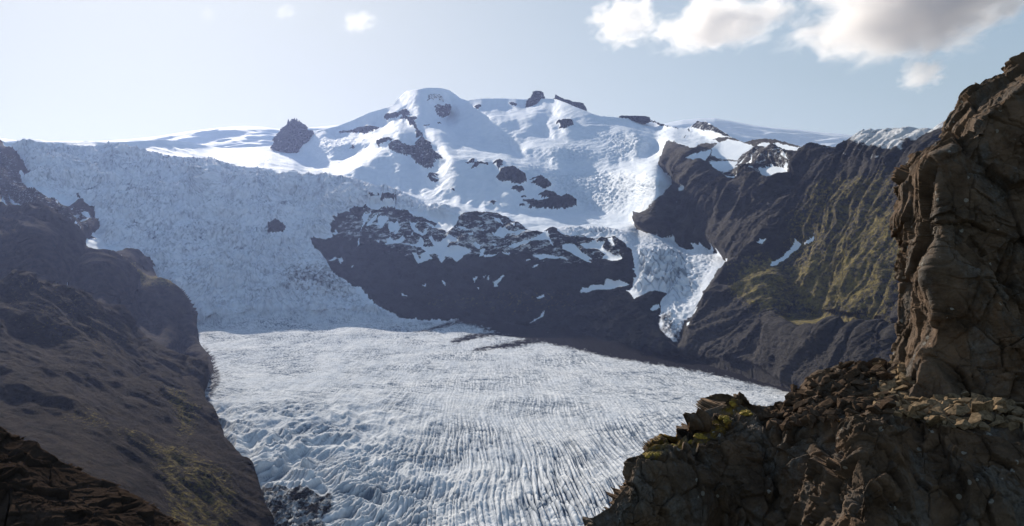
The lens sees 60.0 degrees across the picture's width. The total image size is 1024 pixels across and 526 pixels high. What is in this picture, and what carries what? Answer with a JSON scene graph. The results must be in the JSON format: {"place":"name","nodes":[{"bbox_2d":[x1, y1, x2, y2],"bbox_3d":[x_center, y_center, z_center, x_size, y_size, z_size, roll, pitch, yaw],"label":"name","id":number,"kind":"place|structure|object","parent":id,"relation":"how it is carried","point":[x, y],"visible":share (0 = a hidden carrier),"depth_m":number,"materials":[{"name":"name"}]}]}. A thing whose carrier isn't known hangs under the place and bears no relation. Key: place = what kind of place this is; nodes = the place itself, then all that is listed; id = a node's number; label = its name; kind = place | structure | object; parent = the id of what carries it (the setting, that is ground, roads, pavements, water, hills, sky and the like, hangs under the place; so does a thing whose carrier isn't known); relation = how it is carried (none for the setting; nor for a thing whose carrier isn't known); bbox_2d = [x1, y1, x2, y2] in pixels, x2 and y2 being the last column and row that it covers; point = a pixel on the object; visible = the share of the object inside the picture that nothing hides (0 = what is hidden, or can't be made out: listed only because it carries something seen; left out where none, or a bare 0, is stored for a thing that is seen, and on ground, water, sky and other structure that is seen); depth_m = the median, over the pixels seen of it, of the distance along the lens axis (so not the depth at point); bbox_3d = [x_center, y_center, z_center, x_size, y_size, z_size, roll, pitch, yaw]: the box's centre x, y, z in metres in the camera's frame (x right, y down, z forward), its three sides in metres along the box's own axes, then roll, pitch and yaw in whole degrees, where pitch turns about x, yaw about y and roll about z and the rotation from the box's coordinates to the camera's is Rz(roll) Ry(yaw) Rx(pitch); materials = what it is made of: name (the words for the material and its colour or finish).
{"place":"outdoors","nodes":[
{"label":"outdoors","id":0,"kind":"place"},
{"bbox_2d":[0,426,187,525],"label":"rock ridge","id":1,"kind":"object","parent":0,"point":[39,486],"visible":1,"depth_m":40.45,"materials":[{"name":"stone"}]},
{"bbox_2d":[0,140,329,525],"bbox_3d":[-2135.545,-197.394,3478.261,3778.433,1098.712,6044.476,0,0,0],"label":"mountainside","id":2,"kind":"structure","parent":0,"point":[106,366],"depth_m":1720.99,"materials":[{"name":"stone"}]},
{"bbox_2d":[0,125,339,147],"bbox_3d":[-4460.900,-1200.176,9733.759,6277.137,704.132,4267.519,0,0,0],"label":"ice cap","id":3,"kind":"object","parent":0,"point":[239,137],"visible":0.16,"depth_m":8997.52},
{"bbox_2d":[270,118,313,152],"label":"rock pyramid","id":4,"kind":"object","parent":3,"relation":"on","point":[293,136],"visible":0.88,"depth_m":7800.26,"materials":[{"name":"stone"}]},
{"bbox_2d":[2,88,731,308],"bbox_3d":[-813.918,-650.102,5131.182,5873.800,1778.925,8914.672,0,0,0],"label":"snow mountain","id":5,"kind":"structure","parent":0,"point":[604,171],"depth_m":5664.36,"materials":[{"name":"snow"}]},
{"bbox_2d":[339,125,378,133],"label":"rock outcrop","id":6,"kind":"object","parent":5,"relation":"on","point":[365,129],"visible":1,"depth_m":7553.11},
{"bbox_2d":[376,137,391,147],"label":"rock outcrop","id":7,"kind":"object","parent":5,"relation":"on","point":[381,140],"visible":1,"depth_m":6371.99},
{"bbox_2d":[384,109,409,119],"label":"rock outcrop","id":8,"kind":"object","parent":5,"relation":"on","point":[404,112],"visible":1,"depth_m":7429.21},
{"bbox_2d":[400,114,422,137],"bbox_3d":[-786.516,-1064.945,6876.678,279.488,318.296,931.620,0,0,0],"label":"rock outcrop","id":9,"kind":"object","parent":5,"relation":"on","point":[412,122],"visible":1,"depth_m":6897.74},
{"bbox_2d":[388,136,442,168],"bbox_3d":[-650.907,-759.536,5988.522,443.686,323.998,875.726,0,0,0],"label":"rock outcrop","id":10,"kind":"object","parent":5,"relation":"on","point":[422,152],"visible":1,"depth_m":5979.47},
{"bbox_2d":[427,172,438,181],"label":"rock outcrop","id":11,"kind":"object","parent":5,"relation":"on","point":[430,175],"visible":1,"depth_m":5386.39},
{"bbox_2d":[427,94,443,101],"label":"rock outcrop","id":12,"kind":"object","parent":5,"relation":"on","point":[433,96],"visible":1,"depth_m":7444.63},
{"bbox_2d":[434,104,450,117],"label":"rock outcrop","id":13,"kind":"object","parent":5,"relation":"on","point":[442,111],"visible":1,"depth_m":7446.06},
{"bbox_2d":[471,161,487,168],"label":"rock outcrop","id":14,"kind":"object","parent":5,"relation":"on","point":[477,163],"visible":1,"depth_m":5193.41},
{"bbox_2d":[493,159,502,168],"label":"rock outcrop","id":15,"kind":"object","parent":5,"relation":"on","point":[499,162],"visible":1,"depth_m":5161.24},
{"bbox_2d":[496,166,526,183],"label":"rock outcrop","id":16,"kind":"object","parent":5,"relation":"on","point":[512,174],"visible":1,"depth_m":4887.52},
{"bbox_2d":[512,185,523,192],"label":"rock outcrop","id":17,"kind":"object","parent":5,"relation":"on","point":[518,188],"visible":1,"depth_m":4728.33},
{"bbox_2d":[525,91,544,106],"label":"summit horn","id":18,"kind":"object","parent":5,"relation":"on","point":[535,98],"visible":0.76,"depth_m":7289.51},
{"bbox_2d":[529,174,550,188],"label":"rock outcrop","id":19,"kind":"object","parent":5,"relation":"on","point":[542,181],"visible":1,"depth_m":4887.32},
{"bbox_2d":[523,190,576,209],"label":"rock outcrop","id":20,"kind":"object","parent":5,"relation":"on","point":[557,202],"visible":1,"depth_m":4696.21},
{"bbox_2d":[556,119,573,128],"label":"rock outcrop","id":21,"kind":"object","parent":5,"relation":"on","point":[564,123],"visible":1,"depth_m":6150.97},
{"bbox_2d":[554,95,586,110],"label":"summit horn","id":22,"kind":"object","parent":5,"relation":"on","point":[580,105],"visible":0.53,"depth_m":7265.47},
{"bbox_2d":[619,115,650,123],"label":"skyline crag","id":23,"kind":"structure","parent":5,"relation":"on","point":[642,119],"depth_m":6502.43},
{"bbox_2d":[692,121,729,136],"bbox_3d":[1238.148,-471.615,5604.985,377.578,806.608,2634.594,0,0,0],"label":"rock outcrop","id":24,"kind":"object","parent":5,"relation":"on","point":[703,126],"visible":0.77,"depth_m":4938.82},
{"bbox_2d":[10,138,790,525],"bbox_3d":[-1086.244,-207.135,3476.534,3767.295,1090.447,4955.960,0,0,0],"label":"glacier","id":25,"kind":"object","parent":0,"point":[344,396],"visible":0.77,"depth_m":2497.46,"materials":[{"name":"ice"}]},
{"bbox_2d":[267,218,285,232],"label":"rock outcrop","id":26,"kind":"object","parent":25,"relation":"on","point":[275,225],"visible":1,"depth_m":4773.68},
{"bbox_2d":[261,485,330,525],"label":"moraine","id":27,"kind":"structure","parent":25,"relation":"on","point":[299,505],"depth_m":1150.51,"materials":[{"name":"stone"}]},
{"bbox_2d":[380,192,395,200],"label":"rock outcrop","id":28,"kind":"object","parent":25,"relation":"on","point":[387,195],"visible":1,"depth_m":4791.72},
{"bbox_2d":[311,204,672,355],"bbox_3d":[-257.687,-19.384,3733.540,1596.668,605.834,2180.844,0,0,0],"label":"rock cliff","id":29,"kind":"structure","parent":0,"point":[382,274],"depth_m":3850.74,"materials":[{"name":"stone"}]},
{"bbox_2d":[360,212,370,230],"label":"snow patch","id":30,"kind":"object","parent":29,"relation":"on","point":[365,217],"visible":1,"depth_m":4721.02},
{"bbox_2d":[366,213,377,225],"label":"snow patch","id":31,"kind":"object","parent":29,"relation":"on","point":[373,219],"visible":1,"depth_m":4692.70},
{"bbox_2d":[374,215,388,227],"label":"snow patch","id":32,"kind":"object","parent":29,"relation":"on","point":[382,220],"visible":1,"depth_m":4675.73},
{"bbox_2d":[388,220,400,234],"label":"snow patch","id":33,"kind":"object","parent":29,"relation":"on","point":[393,227],"visible":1,"depth_m":4597.49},
{"bbox_2d":[385,236,404,244],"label":"snow patch","id":34,"kind":"object","parent":29,"relation":"on","point":[393,241],"visible":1,"depth_m":4459.79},
{"bbox_2d":[409,221,426,235],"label":"snow patch","id":35,"kind":"object","parent":29,"relation":"on","point":[414,229],"visible":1,"depth_m":4507.31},
{"bbox_2d":[403,234,470,263],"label":"snow patch","id":36,"kind":"object","parent":29,"relation":"on","point":[442,250],"visible":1,"depth_m":4241.35,"materials":[{"name":"snow"}]},
{"bbox_2d":[492,227,528,237],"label":"snow patch","id":37,"kind":"object","parent":29,"relation":"on","point":[501,232],"visible":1,"depth_m":4127.10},
{"bbox_2d":[508,231,552,247],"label":"snow patch","id":38,"kind":"object","parent":29,"relation":"on","point":[544,235],"visible":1,"depth_m":3926.09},
{"bbox_2d":[533,254,567,259],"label":"snow patch","id":39,"kind":"object","parent":29,"relation":"on","point":[541,256],"visible":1,"depth_m":3768.58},
{"bbox_2d":[562,243,591,262],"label":"snow patch","id":40,"kind":"object","parent":29,"relation":"on","point":[573,249],"visible":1,"depth_m":3731.08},
{"bbox_2d":[580,240,621,260],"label":"snow patch","id":41,"kind":"object","parent":29,"relation":"on","point":[595,244],"visible":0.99,"depth_m":3650.96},
{"bbox_2d":[580,279,628,292],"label":"snow patch","id":42,"kind":"object","parent":29,"relation":"on","point":[610,284],"visible":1,"depth_m":3406.41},
{"bbox_2d":[0,0,1023,141],"label":"sky","id":43,"kind":"structure","parent":0,"point":[71,70],"materials":[{"name":"blue"}]},
{"bbox_2d":[632,121,943,389],"bbox_3d":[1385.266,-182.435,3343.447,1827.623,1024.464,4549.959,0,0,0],"label":"mountain ridge","id":44,"kind":"structure","parent":0,"point":[827,297],"depth_m":2658.55,"materials":[{"name":"stone"}]},
{"bbox_2d":[686,149,710,159],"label":"snow patch","id":45,"kind":"object","parent":44,"relation":"on","point":[703,155],"visible":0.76,"depth_m":4027.73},
{"bbox_2d":[710,160,737,171],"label":"snow patch","id":46,"kind":"object","parent":44,"relation":"on","point":[724,166],"visible":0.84,"depth_m":3893.61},
{"bbox_2d":[711,139,752,159],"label":"snow patch","id":47,"kind":"object","parent":44,"relation":"on","point":[727,149],"visible":1,"depth_m":4103.11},
{"bbox_2d":[664,118,852,146],"bbox_3d":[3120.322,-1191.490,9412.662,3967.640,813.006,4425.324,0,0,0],"label":"ice cap","id":48,"kind":"object","parent":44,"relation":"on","point":[742,132],"visible":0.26,"depth_m":8987.84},
{"bbox_2d":[758,162,787,175],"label":"snow patch","id":49,"kind":"object","parent":44,"relation":"on","point":[769,171],"visible":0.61,"depth_m":3415.09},
{"bbox_2d":[758,142,798,150],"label":"snow patch","id":50,"kind":"object","parent":44,"relation":"on","point":[785,146],"visible":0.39,"depth_m":3639.88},
{"bbox_2d":[770,239,800,265],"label":"snow patch","id":51,"kind":"object","parent":44,"relation":"on","point":[796,245],"visible":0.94,"depth_m":2862.48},
{"bbox_2d":[582,364,1023,525],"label":"cliff ledge","id":52,"kind":"object","parent":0,"point":[868,469],"visible":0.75,"depth_m":13.01,"materials":[{"name":"stone"}]},
{"bbox_2d":[643,451,658,458],"bbox_3d":[2.108,2.957,13.612,0.305,0.118,0.201,0,0,32],"label":"moss cushion","id":53,"kind":"object","parent":52,"relation":"on","point":[647,454],"visible":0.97,"depth_m":13.56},
{"bbox_2d":[693,433,707,439],"bbox_3d":[3.137,2.882,14.741,0.244,0.104,0.126,0,0,22],"label":"moss cushion","id":54,"kind":"object","parent":52,"relation":"on","point":[699,436],"visible":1,"depth_m":14.72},
{"bbox_2d":[718,415,731,423],"bbox_3d":[3.670,2.676,15.203,0.243,0.122,0.285,0,0,-21],"label":"moss cushion","id":55,"kind":"object","parent":52,"relation":"on","point":[725,419],"visible":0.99,"depth_m":15.13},
{"bbox_2d":[739,410,753,415],"bbox_3d":[4.061,2.594,15.338,0.285,0.107,0.215,0,0,36],"label":"moss cushion","id":56,"kind":"object","parent":52,"relation":"on","point":[746,412],"visible":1,"depth_m":15.29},
{"bbox_2d":[756,412,775,420],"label":"loose stone","id":57,"kind":"object","parent":52,"relation":"on","point":[762,416],"visible":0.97,"depth_m":15.21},
{"bbox_2d":[779,421,791,430],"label":"loose stone","id":58,"kind":"object","parent":52,"relation":"on","point":[786,426],"visible":0.9,"depth_m":14.32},
{"bbox_2d":[780,399,792,409],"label":"loose stone","id":59,"kind":"object","parent":52,"relation":"on","point":[787,402],"visible":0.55,"depth_m":15.79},
{"bbox_2d":[785,392,802,400],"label":"loose stone","id":60,"kind":"object","parent":52,"relation":"on","point":[789,395],"visible":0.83,"depth_m":16.32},
{"bbox_2d":[793,397,812,411],"bbox_3d":[5.047,2.455,15.368,0.431,0.198,0.311,-28,-13,-19],"label":"loose stone","id":61,"kind":"object","parent":52,"relation":"on","point":[802,403],"visible":0.76,"depth_m":15.29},
{"bbox_2d":[800,389,811,396],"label":"loose stone","id":62,"kind":"object","parent":52,"relation":"on","point":[803,393],"visible":0.48,"depth_m":15.93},
{"bbox_2d":[807,414,817,428],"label":"loose stone","id":63,"kind":"object","parent":52,"relation":"on","point":[812,419],"visible":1,"depth_m":13.91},
{"bbox_2d":[809,409,823,417],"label":"loose stone","id":64,"kind":"object","parent":52,"relation":"on","point":[817,413],"visible":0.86,"depth_m":13.99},
{"bbox_2d":[822,409,837,414],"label":"loose stone","id":65,"kind":"object","parent":52,"relation":"on","point":[829,412],"visible":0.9,"depth_m":13.85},
{"bbox_2d":[766,360,897,430],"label":"scree","id":66,"kind":"structure","parent":52,"relation":"on","point":[822,379],"depth_m":15.61,"materials":[{"name":"brown stone"}]},
{"bbox_2d":[777,409,788,418],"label":"loose stone","id":67,"kind":"object","parent":66,"relation":"on","point":[781,413],"visible":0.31,"depth_m":15.44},
{"bbox_2d":[817,398,836,407],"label":"loose stone","id":68,"kind":"object","parent":66,"relation":"on","point":[830,403],"visible":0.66,"depth_m":14.38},
{"bbox_2d":[852,402,860,411],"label":"loose stone","id":69,"kind":"object","parent":66,"relation":"on","point":[856,408],"visible":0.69,"depth_m":13.97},
{"bbox_2d":[825,372,842,378],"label":"loose stone","id":70,"kind":"object","parent":52,"relation":"on","point":[834,375],"visible":0.72,"depth_m":16.38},
{"bbox_2d":[831,384,838,393],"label":"loose stone","id":71,"kind":"object","parent":52,"relation":"on","point":[835,387],"visible":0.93,"depth_m":15.65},
{"bbox_2d":[829,382,843,392],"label":"loose stone","id":72,"kind":"object","parent":52,"relation":"on","point":[841,385],"visible":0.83,"depth_m":15.71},
{"bbox_2d":[837,398,845,408],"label":"loose stone","id":73,"kind":"object","parent":52,"relation":"on","point":[840,402],"visible":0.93,"depth_m":14.17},
{"bbox_2d":[835,391,847,397],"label":"loose stone","id":74,"kind":"object","parent":52,"relation":"on","point":[842,394],"visible":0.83,"depth_m":15.23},
{"bbox_2d":[839,361,853,368],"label":"loose stone","id":75,"kind":"object","parent":52,"relation":"on","point":[846,364],"visible":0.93,"depth_m":16.70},
{"bbox_2d":[843,397,859,412],"bbox_3d":[5.441,2.316,14.277,0.316,0.201,0.437,-22,32,-9],"label":"loose stone","id":76,"kind":"object","parent":52,"relation":"on","point":[854,401],"visible":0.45,"depth_m":14.29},
{"bbox_2d":[845,368,860,376],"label":"loose stone","id":77,"kind":"object","parent":52,"relation":"on","point":[855,372],"visible":0.83,"depth_m":16.34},
{"bbox_2d":[847,391,862,397],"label":"loose stone","id":78,"kind":"object","parent":52,"relation":"on","point":[856,394],"visible":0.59,"depth_m":15.19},
{"bbox_2d":[857,403,866,411],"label":"loose stone","id":79,"kind":"object","parent":52,"relation":"on","point":[862,406],"visible":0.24,"depth_m":14.03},
{"bbox_2d":[862,390,875,396],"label":"loose stone","id":80,"kind":"object","parent":52,"relation":"on","point":[867,393],"visible":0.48,"depth_m":15.12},
{"bbox_2d":[866,405,883,414],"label":"loose stone","id":81,"kind":"object","parent":52,"relation":"on","point":[875,409],"visible":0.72,"depth_m":12.93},
{"bbox_2d":[870,364,882,370],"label":"loose stone","id":82,"kind":"object","parent":52,"relation":"on","point":[875,367],"visible":0.66,"depth_m":16.66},
{"bbox_2d":[871,358,886,365],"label":"loose stone","id":83,"kind":"object","parent":52,"relation":"on","point":[875,360],"visible":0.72,"depth_m":17.38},
{"bbox_2d":[873,392,884,397],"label":"loose stone","id":84,"kind":"object","parent":52,"relation":"on","point":[878,395],"visible":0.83,"depth_m":14.92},
{"bbox_2d":[876,371,891,380],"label":"loose stone","id":85,"kind":"object","parent":52,"relation":"on","point":[883,375],"visible":0.97,"depth_m":16.11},
{"bbox_2d":[880,398,895,409],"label":"loose stone","id":86,"kind":"object","parent":52,"relation":"on","point":[888,403],"visible":0.86,"depth_m":12.85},
{"bbox_2d":[885,380,896,390],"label":"loose stone","id":87,"kind":"object","parent":52,"relation":"on","point":[891,384],"visible":0.79,"depth_m":15.64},
{"bbox_2d":[883,395,898,401],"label":"loose stone","id":88,"kind":"object","parent":52,"relation":"on","point":[894,397],"visible":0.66,"depth_m":14.51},
{"bbox_2d":[896,379,910,388],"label":"loose stone","id":89,"kind":"object","parent":52,"relation":"on","point":[900,382],"visible":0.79,"depth_m":15.68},
{"bbox_2d":[922,399,936,409],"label":"loose stone","id":90,"kind":"object","parent":52,"relation":"on","point":[932,402],"visible":0.41,"depth_m":14.29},
{"bbox_2d":[868,360,1023,431],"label":"scree","id":91,"kind":"structure","parent":52,"relation":"on","point":[907,410],"depth_m":13.61,"materials":[{"name":"stone"}]},
{"bbox_2d":[887,394,909,403],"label":"loose stone","id":92,"kind":"object","parent":91,"relation":"on","point":[903,401],"visible":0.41,"depth_m":14.61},
{"bbox_2d":[897,390,908,396],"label":"loose stone","id":93,"kind":"object","parent":91,"relation":"on","point":[902,393],"visible":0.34,"depth_m":15.30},
{"bbox_2d":[904,395,919,400],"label":"loose stone","id":94,"kind":"object","parent":91,"relation":"on","point":[906,397],"visible":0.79,"depth_m":14.80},
{"bbox_2d":[911,402,929,411],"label":"loose stone","id":95,"kind":"object","parent":91,"relation":"on","point":[919,406],"visible":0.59,"depth_m":13.71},
{"bbox_2d":[915,411,926,421],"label":"loose stone","id":96,"kind":"object","parent":91,"relation":"on","point":[921,415],"visible":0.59,"depth_m":13.60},
{"bbox_2d":[925,415,945,427],"bbox_3d":[6.296,2.333,13.210,0.270,0.157,0.394,-13,-32,-1],"label":"loose stone","id":97,"kind":"object","parent":91,"relation":"on","point":[931,421],"visible":0.93,"depth_m":13.15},
{"bbox_2d":[929,406,942,414],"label":"loose stone","id":98,"kind":"object","parent":91,"relation":"on","point":[936,410],"visible":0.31,"depth_m":13.83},
{"bbox_2d":[933,394,944,400],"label":"loose stone","id":99,"kind":"object","parent":91,"relation":"on","point":[938,397],"visible":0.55,"depth_m":14.70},
{"bbox_2d":[945,393,961,398],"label":"loose stone","id":100,"kind":"object","parent":91,"relation":"on","point":[951,395],"visible":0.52,"depth_m":14.78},
{"bbox_2d":[945,405,970,415],"bbox_3d":[6.878,2.268,13.683,0.356,0.142,0.244,-12,1,19],"label":"loose stone","id":101,"kind":"object","parent":91,"relation":"on","point":[960,410],"visible":1,"depth_m":13.63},
{"bbox_2d":[952,397,971,403],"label":"loose stone","id":102,"kind":"object","parent":91,"relation":"on","point":[964,400],"visible":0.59,"depth_m":14.17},
{"bbox_2d":[960,390,969,396],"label":"loose stone","id":103,"kind":"object","parent":91,"relation":"on","point":[965,393],"visible":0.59,"depth_m":14.88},
{"bbox_2d":[968,412,982,428],"bbox_3d":[6.920,2.382,13.225,0.188,0.252,0.319,0,0,42],"label":"loose stone","id":104,"kind":"object","parent":91,"relation":"on","point":[975,420],"visible":0.86,"depth_m":13.20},
{"bbox_2d":[971,392,983,400],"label":"loose stone","id":105,"kind":"object","parent":91,"relation":"on","point":[976,397],"visible":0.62,"depth_m":14.35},
{"bbox_2d":[971,400,993,410],"bbox_3d":[7.219,2.222,13.670,0.195,0.257,0.329,0,0,-39],"label":"loose stone","id":106,"kind":"object","parent":91,"relation":"on","point":[989,404],"visible":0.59,"depth_m":13.58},
{"bbox_2d":[978,421,989,430],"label":"loose stone","id":107,"kind":"object","parent":91,"relation":"on","point":[982,426],"visible":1,"depth_m":13.08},
{"bbox_2d":[975,410,994,421],"bbox_3d":[7.209,2.316,13.507,0.422,0.168,0.289,3,8,-30],"label":"loose stone","id":108,"kind":"object","parent":91,"relation":"on","point":[986,415],"visible":0.72,"depth_m":13.45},
{"bbox_2d":[992,397,1006,408],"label":"loose stone","id":109,"kind":"object","parent":91,"relation":"on","point":[998,401],"visible":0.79,"depth_m":13.77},
{"bbox_2d":[1004,406,1013,415],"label":"loose stone","id":110,"kind":"object","parent":91,"relation":"on","point":[1010,408],"visible":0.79,"depth_m":13.88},
{"bbox_2d":[1008,416,1019,422],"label":"loose stone","id":111,"kind":"object","parent":91,"relation":"on","point":[1014,419],"visible":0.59,"depth_m":13.32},
{"bbox_2d":[941,416,958,428],"bbox_3d":[6.543,2.385,13.208,0.175,0.188,0.316,0,0,-41],"label":"loose stone","id":112,"kind":"object","parent":52,"relation":"on","point":[952,421],"visible":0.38,"depth_m":13.16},
{"bbox_2d":[888,52,1023,401],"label":"rock pillar","id":113,"kind":"object","parent":52,"relation":"on","point":[956,223],"visible":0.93,"depth_m":15.80,"materials":[{"name":"stone"}]},
{"bbox_2d":[954,419,971,429],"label":"loose stone","id":114,"kind":"object","parent":52,"relation":"on","point":[964,424],"visible":0.97,"depth_m":12.96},
{"bbox_2d":[971,401,987,412],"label":"loose stone","id":115,"kind":"object","parent":52,"relation":"on","point":[977,406],"visible":0.55,"depth_m":13.52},
{"bbox_2d":[988,420,1005,426],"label":"loose stone","id":116,"kind":"object","parent":52,"relation":"on","point":[995,423],"visible":0.9,"depth_m":13.31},
{"bbox_2d":[1009,410,1022,417],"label":"loose stone","id":117,"kind":"object","parent":52,"relation":"on","point":[1017,414],"visible":0.58,"depth_m":13.76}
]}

